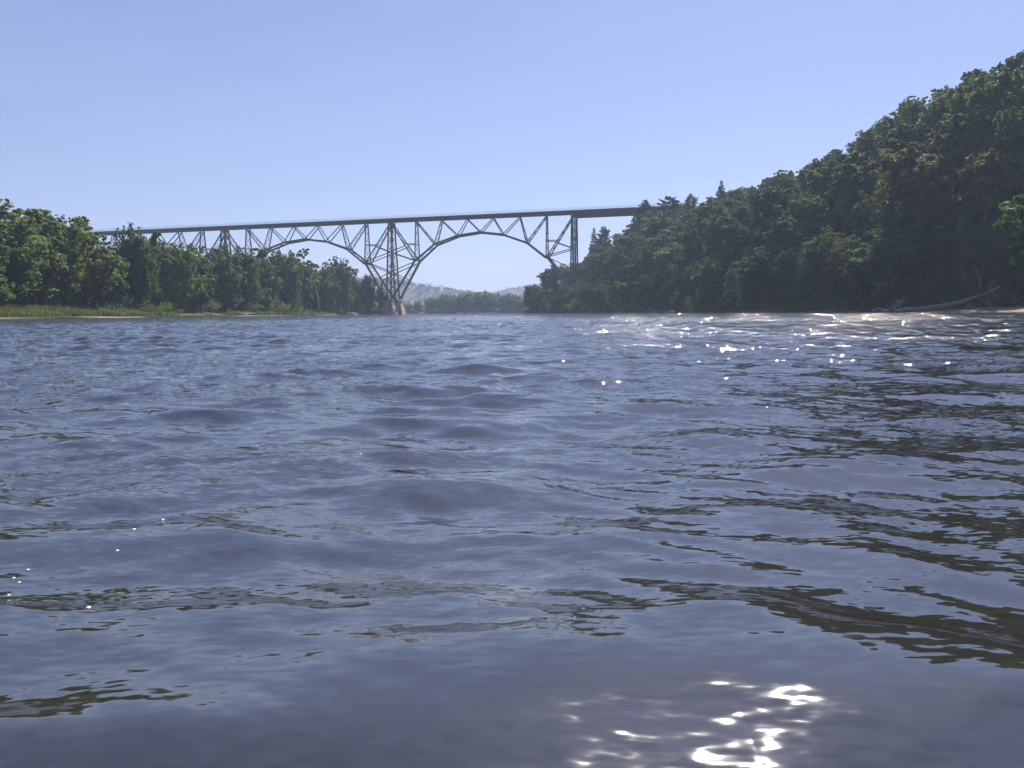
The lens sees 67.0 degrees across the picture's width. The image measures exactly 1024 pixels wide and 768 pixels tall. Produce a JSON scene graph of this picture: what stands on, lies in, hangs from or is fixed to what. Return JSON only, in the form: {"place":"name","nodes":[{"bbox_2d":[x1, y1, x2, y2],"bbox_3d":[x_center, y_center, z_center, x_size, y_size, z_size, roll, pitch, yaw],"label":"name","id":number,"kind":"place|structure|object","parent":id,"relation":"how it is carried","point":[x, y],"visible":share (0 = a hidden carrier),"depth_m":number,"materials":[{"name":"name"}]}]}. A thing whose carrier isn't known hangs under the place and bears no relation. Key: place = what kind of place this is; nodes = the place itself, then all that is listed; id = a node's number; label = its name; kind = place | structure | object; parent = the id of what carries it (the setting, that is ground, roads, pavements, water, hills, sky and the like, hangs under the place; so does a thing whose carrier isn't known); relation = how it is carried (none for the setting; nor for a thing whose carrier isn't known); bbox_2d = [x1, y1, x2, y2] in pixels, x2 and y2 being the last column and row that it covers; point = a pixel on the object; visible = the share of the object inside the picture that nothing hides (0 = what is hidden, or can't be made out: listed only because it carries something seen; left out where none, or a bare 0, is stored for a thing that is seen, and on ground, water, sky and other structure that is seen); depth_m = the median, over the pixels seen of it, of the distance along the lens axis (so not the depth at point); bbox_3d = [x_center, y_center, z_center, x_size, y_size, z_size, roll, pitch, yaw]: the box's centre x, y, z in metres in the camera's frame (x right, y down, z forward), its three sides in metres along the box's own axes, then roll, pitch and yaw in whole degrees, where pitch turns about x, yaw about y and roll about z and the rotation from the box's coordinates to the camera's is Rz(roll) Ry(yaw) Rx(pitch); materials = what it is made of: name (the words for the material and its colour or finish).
{"place":"outdoors","nodes":[
{"label":"outdoors","id":0,"kind":"place"},
{"bbox_2d":[362,281,496,310],"bbox_3d":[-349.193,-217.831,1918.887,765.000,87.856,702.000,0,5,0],"label":"hill","id":1,"kind":"structure","parent":0,"point":[408,294],"depth_m":1835.94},
{"bbox_2d":[279,276,525,310],"bbox_3d":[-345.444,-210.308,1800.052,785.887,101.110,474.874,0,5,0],"label":"forest","id":2,"kind":"object","parent":1,"relation":"on","point":[419,286],"visible":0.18,"depth_m":1890.73,"materials":[{"name":"green plant"}]},
{"bbox_2d":[0,312,1023,767],"bbox_3d":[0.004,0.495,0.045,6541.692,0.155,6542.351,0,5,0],"label":"river water","id":3,"kind":"structure","parent":0,"point":[590,540],"depth_m":1.67,"materials":[{"name":"blue liquid"}]},
{"bbox_2d":[0,113,1023,318],"bbox_3d":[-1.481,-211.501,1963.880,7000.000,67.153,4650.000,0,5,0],"label":"ground","id":4,"kind":"structure","parent":0,"point":[984,229],"depth_m":185.06,"materials":[{"name":"plant"}]},
{"bbox_2d":[0,231,15,301],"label":"riverbank tree","id":5,"kind":"object","parent":4,"relation":"on","point":[4,291],"visible":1,"depth_m":145.99,"materials":[{"name":"green plant"}]},
{"bbox_2d":[0,198,51,303],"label":"riverbank tree","id":6,"kind":"object","parent":4,"relation":"on","point":[20,243],"visible":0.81,"depth_m":156.76,"materials":[{"name":"green plant"}]},
{"bbox_2d":[6,208,68,303],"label":"riverbank tree","id":7,"kind":"object","parent":4,"relation":"on","point":[56,263],"visible":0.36,"depth_m":166.19,"materials":[{"name":"green plant"}]},
{"bbox_2d":[36,214,101,304],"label":"riverbank tree","id":8,"kind":"object","parent":4,"relation":"on","point":[76,232],"visible":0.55,"depth_m":175.99,"materials":[{"name":"green plant"}]},
{"bbox_2d":[0,302,161,316],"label":"meadow grass","id":9,"kind":"structure","parent":4,"relation":"on","point":[15,309],"depth_m":163.68,"materials":[{"name":"plant"}]},
{"bbox_2d":[66,216,122,305],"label":"riverbank tree","id":10,"kind":"object","parent":4,"relation":"on","point":[108,266],"visible":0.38,"depth_m":184.87,"materials":[{"name":"green plant"}]},
{"bbox_2d":[87,235,130,305],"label":"riverbank tree","id":11,"kind":"object","parent":4,"relation":"on","point":[111,295],"visible":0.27,"depth_m":196.56,"materials":[{"name":"green plant"}]},
{"bbox_2d":[112,221,163,308],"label":"riverbank tree","id":12,"kind":"object","parent":4,"relation":"on","point":[143,274],"visible":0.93,"depth_m":207.36,"materials":[{"name":"green plant"}]},
{"bbox_2d":[148,231,182,308],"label":"riverbank tree","id":13,"kind":"object","parent":4,"relation":"on","point":[168,262],"visible":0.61,"depth_m":221.75,"materials":[{"name":"green plant"}]},
{"bbox_2d":[168,241,205,310],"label":"riverbank tree","id":14,"kind":"object","parent":4,"relation":"on","point":[185,269],"visible":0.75,"depth_m":231.15,"materials":[{"name":"green plant"}]},
{"bbox_2d":[0,293,376,312],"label":"undergrowth","id":15,"kind":"object","parent":4,"relation":"on","point":[127,306],"visible":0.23,"depth_m":223.55,"materials":[{"name":"green plant"}]},
{"bbox_2d":[187,246,217,312],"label":"riverbank tree","id":16,"kind":"object","parent":4,"relation":"on","point":[209,282],"visible":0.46,"depth_m":243.13,"materials":[{"name":"green plant"}]},
{"bbox_2d":[204,245,247,312],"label":"riverbank tree","id":17,"kind":"object","parent":4,"relation":"on","point":[224,294],"visible":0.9,"depth_m":261.38,"materials":[{"name":"green plant"}]},
{"bbox_2d":[224,244,265,310],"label":"riverbank tree","id":18,"kind":"object","parent":4,"relation":"on","point":[251,287],"visible":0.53,"depth_m":279.20,"materials":[{"name":"green plant"}]},
{"bbox_2d":[133,307,382,315],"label":"bank grass","id":19,"kind":"structure","parent":4,"relation":"on","point":[257,312],"depth_m":299.10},
{"bbox_2d":[250,248,283,310],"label":"riverbank tree","id":20,"kind":"object","parent":4,"relation":"on","point":[266,273],"visible":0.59,"depth_m":299.83,"materials":[{"name":"green plant"}]},
{"bbox_2d":[247,290,289,311],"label":"shrub","id":21,"kind":"object","parent":4,"relation":"on","point":[268,305],"visible":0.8,"depth_m":297.43,"materials":[{"name":"green plant"}]},
{"bbox_2d":[269,248,303,308],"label":"riverbank tree","id":22,"kind":"object","parent":4,"relation":"on","point":[289,274],"visible":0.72,"depth_m":323.58,"materials":[{"name":"green plant"}]},
{"bbox_2d":[289,248,321,310],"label":"riverbank tree","id":23,"kind":"object","parent":4,"relation":"on","point":[309,287],"visible":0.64,"depth_m":342.80,"materials":[{"name":"green plant"}]},
{"bbox_2d":[309,262,341,312],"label":"riverbank tree","id":24,"kind":"object","parent":4,"relation":"on","point":[328,289],"visible":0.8,"depth_m":376.80,"materials":[{"name":"green plant"}]},
{"bbox_2d":[326,255,356,312],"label":"riverbank tree","id":25,"kind":"object","parent":4,"relation":"on","point":[346,292],"visible":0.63,"depth_m":393.28,"materials":[{"name":"green plant"}]},
{"bbox_2d":[347,268,362,311],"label":"riverbank tree","id":26,"kind":"object","parent":4,"relation":"on","point":[357,288],"visible":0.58,"depth_m":419.96,"materials":[{"name":"green plant"}]},
{"bbox_2d":[359,273,377,311],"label":"riverbank tree","id":27,"kind":"object","parent":4,"relation":"on","point":[370,296],"visible":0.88,"depth_m":433.84,"materials":[{"name":"green plant"}]},
{"bbox_2d":[81,204,671,313],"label":"railway bridge","id":28,"kind":"structure","parent":4,"relation":"on","point":[391,305],"depth_m":450.19,"materials":[{"name":"metal"}]},
{"bbox_2d":[375,282,388,310],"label":"riverbank tree","id":29,"kind":"object","parent":4,"relation":"on","point":[380,297],"visible":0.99,"depth_m":447.73,"materials":[{"name":"green plant"}]},
{"bbox_2d":[433,295,451,310],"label":"shore tree","id":30,"kind":"object","parent":4,"relation":"on","point":[442,302],"visible":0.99,"depth_m":747.02,"materials":[{"name":"green plant"}]},
{"bbox_2d":[405,308,527,313],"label":"undergrowth","id":31,"kind":"object","parent":4,"relation":"on","point":[454,310],"visible":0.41,"depth_m":746.18,"materials":[{"name":"green plant"}]},
{"bbox_2d":[461,293,478,311],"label":"shore tree","id":32,"kind":"object","parent":4,"relation":"on","point":[468,304],"visible":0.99,"depth_m":742.83,"materials":[{"name":"green plant"}]},
{"bbox_2d":[524,285,541,306],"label":"hillside tree","id":33,"kind":"object","parent":4,"relation":"on","point":[533,291],"visible":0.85,"depth_m":449.87,"materials":[{"name":"green plant"}]},
{"bbox_2d":[539,265,561,290],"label":"hillside tree","id":34,"kind":"object","parent":4,"relation":"on","point":[548,279],"visible":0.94,"depth_m":448.01,"materials":[{"name":"green plant"}]},
{"bbox_2d":[582,253,599,275],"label":"hillside tree","id":35,"kind":"object","parent":4,"relation":"on","point":[590,261],"visible":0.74,"depth_m":398.27,"materials":[{"name":"green plant"}]},
{"bbox_2d":[595,226,611,249],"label":"pine tree","id":36,"kind":"object","parent":4,"relation":"on","point":[604,230],"visible":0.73,"depth_m":431.30,"materials":[{"name":"green plant"}]},
{"bbox_2d":[594,247,622,284],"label":"hillside tree","id":37,"kind":"object","parent":4,"relation":"on","point":[600,259],"visible":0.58,"depth_m":371.09,"materials":[{"name":"green plant"}]},
{"bbox_2d":[602,245,629,278],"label":"hillside tree","id":38,"kind":"object","parent":4,"relation":"on","point":[620,258],"visible":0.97,"depth_m":356.74,"materials":[{"name":"green plant"}]},
{"bbox_2d":[616,281,633,295],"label":"hillside tree","id":39,"kind":"object","parent":4,"relation":"on","point":[624,286],"visible":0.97,"depth_m":317.25,"materials":[{"name":"green plant"}]},
{"bbox_2d":[617,228,653,258],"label":"hillside tree","id":40,"kind":"object","parent":4,"relation":"on","point":[636,235],"visible":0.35,"depth_m":346.78,"materials":[{"name":"green plant"}]},
{"bbox_2d":[622,257,650,287],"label":"hillside tree","id":41,"kind":"object","parent":4,"relation":"on","point":[633,267],"visible":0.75,"depth_m":303.75,"materials":[{"name":"green plant"}]},
{"bbox_2d":[629,211,652,232],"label":"hillside tree","id":42,"kind":"object","parent":4,"relation":"on","point":[636,227],"visible":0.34,"depth_m":388.94,"materials":[{"name":"green plant"}]},
{"bbox_2d":[630,237,653,271],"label":"hillside tree","id":43,"kind":"object","parent":4,"relation":"on","point":[643,248],"visible":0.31,"depth_m":324.61,"materials":[{"name":"green plant"}]},
{"bbox_2d":[632,199,657,223],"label":"pine tree","id":44,"kind":"object","parent":4,"relation":"on","point":[643,209],"visible":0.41,"depth_m":395.91,"materials":[{"name":"green plant"}]},
{"bbox_2d":[645,210,678,237],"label":"hillside tree","id":45,"kind":"object","parent":4,"relation":"on","point":[656,227],"visible":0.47,"depth_m":347.11,"materials":[{"name":"green plant"}]},
{"bbox_2d":[645,230,680,271],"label":"hillside tree","id":46,"kind":"object","parent":4,"relation":"on","point":[656,242],"visible":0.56,"depth_m":308.67,"materials":[{"name":"green plant"}]},
{"bbox_2d":[657,196,681,216],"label":"pine tree","id":47,"kind":"object","parent":4,"relation":"on","point":[673,206],"visible":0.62,"depth_m":382.90,"materials":[{"name":"green plant"}]},
{"bbox_2d":[652,242,688,270],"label":"hillside tree","id":48,"kind":"object","parent":4,"relation":"on","point":[667,255],"visible":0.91,"depth_m":289.85,"materials":[{"name":"green plant"}]},
{"bbox_2d":[659,221,684,245],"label":"hillside tree","id":49,"kind":"object","parent":4,"relation":"on","point":[677,228],"visible":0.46,"depth_m":318.85,"materials":[{"name":"green plant"}]},
{"bbox_2d":[678,210,695,225],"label":"hillside tree","id":50,"kind":"object","parent":4,"relation":"on","point":[687,217],"visible":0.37,"depth_m":326.96,"materials":[{"name":"green plant"}]},
{"bbox_2d":[681,266,696,294],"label":"hillside tree","id":51,"kind":"object","parent":4,"relation":"on","point":[690,284],"visible":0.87,"depth_m":261.82,"materials":[{"name":"green plant"}]},
{"bbox_2d":[678,223,703,270],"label":"hillside tree","id":52,"kind":"object","parent":4,"relation":"on","point":[693,248],"visible":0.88,"depth_m":277.09,"materials":[{"name":"green plant"}]},
{"bbox_2d":[690,196,718,235],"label":"hillside tree","id":53,"kind":"object","parent":4,"relation":"on","point":[704,210],"visible":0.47,"depth_m":289.63,"materials":[{"name":"green plant"}]},
{"bbox_2d":[691,257,721,301],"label":"hillside tree","id":54,"kind":"object","parent":4,"relation":"on","point":[705,280],"visible":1,"depth_m":242.13,"materials":[{"name":"green plant"}]},
{"bbox_2d":[696,245,726,277],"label":"hillside tree","id":55,"kind":"object","parent":4,"relation":"on","point":[712,256],"visible":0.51,"depth_m":252.15,"materials":[{"name":"green plant"}]},
{"bbox_2d":[696,206,736,264],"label":"hillside tree","id":56,"kind":"object","parent":4,"relation":"on","point":[715,236],"visible":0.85,"depth_m":258.43,"materials":[{"name":"green plant"}]},
{"bbox_2d":[722,268,740,301],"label":"hillside tree","id":57,"kind":"object","parent":4,"relation":"on","point":[731,277],"visible":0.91,"depth_m":227.45,"materials":[{"name":"green plant"}]},
{"bbox_2d":[722,191,748,217],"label":"hillside tree","id":58,"kind":"object","parent":4,"relation":"on","point":[730,204],"visible":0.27,"depth_m":279.33,"materials":[{"name":"green plant"}]},
{"bbox_2d":[721,217,752,258],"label":"hillside tree","id":59,"kind":"object","parent":4,"relation":"on","point":[739,237],"visible":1,"depth_m":249.36,"materials":[{"name":"green plant"}]},
{"bbox_2d":[728,201,753,229],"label":"hillside tree","id":60,"kind":"object","parent":4,"relation":"on","point":[744,215],"visible":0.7,"depth_m":262.90,"materials":[{"name":"green plant"}]},
{"bbox_2d":[725,272,767,299],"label":"shrub","id":61,"kind":"object","parent":4,"relation":"on","point":[746,288],"visible":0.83,"depth_m":218.50,"materials":[{"name":"green plant"}]},
{"bbox_2d":[729,246,777,295],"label":"hillside tree","id":62,"kind":"object","parent":4,"relation":"on","point":[761,267],"visible":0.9,"depth_m":215.90,"materials":[{"name":"green plant"}]},
{"bbox_2d":[747,185,792,232],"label":"hillside tree","id":63,"kind":"object","parent":4,"relation":"on","point":[761,203],"visible":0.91,"depth_m":236.60,"materials":[{"name":"green plant"}]},
{"bbox_2d":[524,116,1023,312],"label":"undergrowth","id":64,"kind":"object","parent":4,"relation":"on","point":[610,306],"visible":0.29,"depth_m":208.52,"materials":[{"name":"green plant"}]},
{"bbox_2d":[761,205,803,254],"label":"hillside tree","id":65,"kind":"object","parent":4,"relation":"on","point":[777,233],"visible":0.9,"depth_m":222.34,"materials":[{"name":"green plant"}]},
{"bbox_2d":[766,170,799,195],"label":"hillside tree","id":66,"kind":"object","parent":4,"relation":"on","point":[785,181],"visible":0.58,"depth_m":261.66,"materials":[{"name":"green plant"}]},
{"bbox_2d":[770,250,798,294],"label":"hillside tree","id":67,"kind":"object","parent":4,"relation":"on","point":[785,262],"visible":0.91,"depth_m":205.65,"materials":[{"name":"green plant"}]},
{"bbox_2d":[787,195,833,257],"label":"hillside tree","id":68,"kind":"object","parent":4,"relation":"on","point":[810,214],"visible":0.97,"depth_m":211.51,"materials":[{"name":"green plant"}]},
{"bbox_2d":[795,158,827,196],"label":"hillside tree","id":69,"kind":"object","parent":4,"relation":"on","point":[801,176],"visible":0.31,"depth_m":244.45,"materials":[{"name":"green plant"}]},
{"bbox_2d":[799,226,841,277],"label":"hillside tree","id":70,"kind":"object","parent":4,"relation":"on","point":[813,253],"visible":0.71,"depth_m":195.29,"materials":[{"name":"green plant"}]},
{"bbox_2d":[805,153,841,203],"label":"hillside tree","id":71,"kind":"object","parent":4,"relation":"on","point":[818,178],"visible":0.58,"depth_m":226.24,"materials":[{"name":"green plant"}]},
{"bbox_2d":[823,232,856,285],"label":"hillside tree","id":72,"kind":"object","parent":4,"relation":"on","point":[833,256],"visible":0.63,"depth_m":186.77,"materials":[{"name":"green plant"}]},
{"bbox_2d":[823,151,880,215],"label":"hillside tree","id":73,"kind":"object","parent":4,"relation":"on","point":[851,179],"visible":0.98,"depth_m":208.35,"materials":[{"name":"green plant"}]},
{"bbox_2d":[841,238,863,278],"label":"hillside tree","id":74,"kind":"object","parent":4,"relation":"on","point":[856,241],"visible":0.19,"depth_m":181.99,"materials":[{"name":"green plant"}]},
{"bbox_2d":[836,248,875,301],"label":"hillside tree","id":75,"kind":"object","parent":4,"relation":"on","point":[849,271],"visible":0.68,"depth_m":177.25,"materials":[{"name":"green plant"}]},
{"bbox_2d":[845,190,878,237],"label":"hillside tree","id":76,"kind":"object","parent":4,"relation":"on","point":[863,210],"visible":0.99,"depth_m":194.59,"materials":[{"name":"green plant"}]},
{"bbox_2d":[856,129,880,161],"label":"hillside tree","id":77,"kind":"object","parent":4,"relation":"on","point":[865,144],"visible":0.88,"depth_m":233.16,"materials":[{"name":"green plant"}]},
{"bbox_2d":[725,247,1023,311],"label":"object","id":78,"kind":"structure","parent":4,"relation":"on","point":[955,276],"depth_m":163.30,"materials":[{"name":"plant"}]},
{"bbox_2d":[869,119,888,135],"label":"hillside tree","id":79,"kind":"object","parent":4,"relation":"on","point":[877,128],"visible":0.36,"depth_m":272.60,"materials":[{"name":"green plant"}]},
{"bbox_2d":[848,225,930,296],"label":"hillside tree","id":80,"kind":"object","parent":4,"relation":"on","point":[889,250],"visible":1,"depth_m":167.32,"materials":[{"name":"green plant"}]},
{"bbox_2d":[865,205,924,247],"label":"hillside tree","id":81,"kind":"object","parent":4,"relation":"on","point":[899,219],"visible":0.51,"depth_m":173.08,"materials":[{"name":"green plant"}]},
{"bbox_2d":[878,117,919,148],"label":"hillside tree","id":82,"kind":"object","parent":4,"relation":"on","point":[892,124],"visible":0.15,"depth_m":219.62,"materials":[{"name":"green plant"}]},
{"bbox_2d":[877,122,934,163],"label":"hillside tree","id":83,"kind":"object","parent":4,"relation":"on","point":[892,140],"visible":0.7,"depth_m":200.59,"materials":[{"name":"green plant"}]},
{"bbox_2d":[896,96,923,124],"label":"hillside tree","id":84,"kind":"object","parent":4,"relation":"on","point":[904,102],"visible":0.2,"depth_m":245.68,"materials":[{"name":"green plant"}]},
{"bbox_2d":[900,100,924,124],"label":"hillside tree","id":85,"kind":"object","parent":4,"relation":"on","point":[913,110],"visible":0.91,"depth_m":232.90,"materials":[{"name":"green plant"}]},
{"bbox_2d":[867,134,964,233],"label":"hillside tree","id":86,"kind":"object","parent":4,"relation":"on","point":[928,179],"visible":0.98,"depth_m":177.00,"materials":[{"name":"green plant"}]},
{"bbox_2d":[909,138,940,159],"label":"hillside tree","id":87,"kind":"object","parent":4,"relation":"on","point":[925,146],"visible":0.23,"depth_m":191.40,"materials":[{"name":"green plant"}]},
{"bbox_2d":[919,89,947,127],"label":"hillside tree","id":88,"kind":"object","parent":4,"relation":"on","point":[930,117],"visible":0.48,"depth_m":210.59,"materials":[{"name":"green plant"}]},
{"bbox_2d":[902,277,1003,311],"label":"fallen tree","id":89,"kind":"object","parent":4,"relation":"on","point":[932,307],"visible":0.91,"depth_m":152.83,"materials":[{"name":"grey wood"}]},
{"bbox_2d":[931,75,975,118],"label":"hillside tree","id":90,"kind":"object","parent":4,"relation":"on","point":[944,103],"visible":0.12,"depth_m":203.14,"materials":[{"name":"green plant"}]},
{"bbox_2d":[930,110,995,198],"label":"hillside tree","id":91,"kind":"object","parent":4,"relation":"on","point":[959,140],"visible":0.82,"depth_m":177.01,"materials":[{"name":"green plant"}]},
{"bbox_2d":[942,80,985,134],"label":"hillside tree","id":92,"kind":"object","parent":4,"relation":"on","point":[958,105],"visible":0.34,"depth_m":192.40,"materials":[{"name":"green plant"}]},
{"bbox_2d":[955,148,1022,221],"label":"hillside tree","id":93,"kind":"object","parent":4,"relation":"on","point":[990,199],"visible":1,"depth_m":163.18,"materials":[{"name":"green plant"}]},
{"bbox_2d":[962,66,1023,157],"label":"hillside tree","id":94,"kind":"object","parent":4,"relation":"on","point":[990,96],"visible":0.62,"depth_m":180.11,"materials":[{"name":"green plant"}]},
{"bbox_2d":[976,288,1021,307],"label":"shrub","id":95,"kind":"object","parent":4,"relation":"on","point":[1002,298],"visible":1,"depth_m":142.76,"materials":[{"name":"green plant"}]},
{"bbox_2d":[982,106,1023,180],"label":"hillside tree","id":96,"kind":"object","parent":4,"relation":"on","point":[1004,140],"visible":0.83,"depth_m":167.24,"materials":[{"name":"green plant"}]},
{"bbox_2d":[991,194,1023,281],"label":"hillside tree","id":97,"kind":"object","parent":4,"relation":"on","point":[1010,216],"visible":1,"depth_m":129.08,"materials":[{"name":"green plant"}]},
{"bbox_2d":[993,56,1023,97],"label":"hillside tree","id":98,"kind":"object","parent":4,"relation":"on","point":[1011,64],"visible":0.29,"depth_m":198.95,"materials":[{"name":"green plant"}]},
{"bbox_2d":[0,0,1023,296],"label":"sky","id":99,"kind":"structure","parent":0,"point":[150,114],"materials":[{"name":"blue"}]},
{"bbox_2d":[503,285,552,297],"bbox_3d":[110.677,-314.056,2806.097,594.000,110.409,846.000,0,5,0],"label":"distant hill","id":100,"kind":"structure","parent":0,"point":[516,292],"depth_m":2752.39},
{"bbox_2d":[493,281,559,297],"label":"forest","id":101,"kind":"object","parent":100,"relation":"on","point":[507,290],"visible":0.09,"depth_m":2792.58,"materials":[{"name":"green plant"}]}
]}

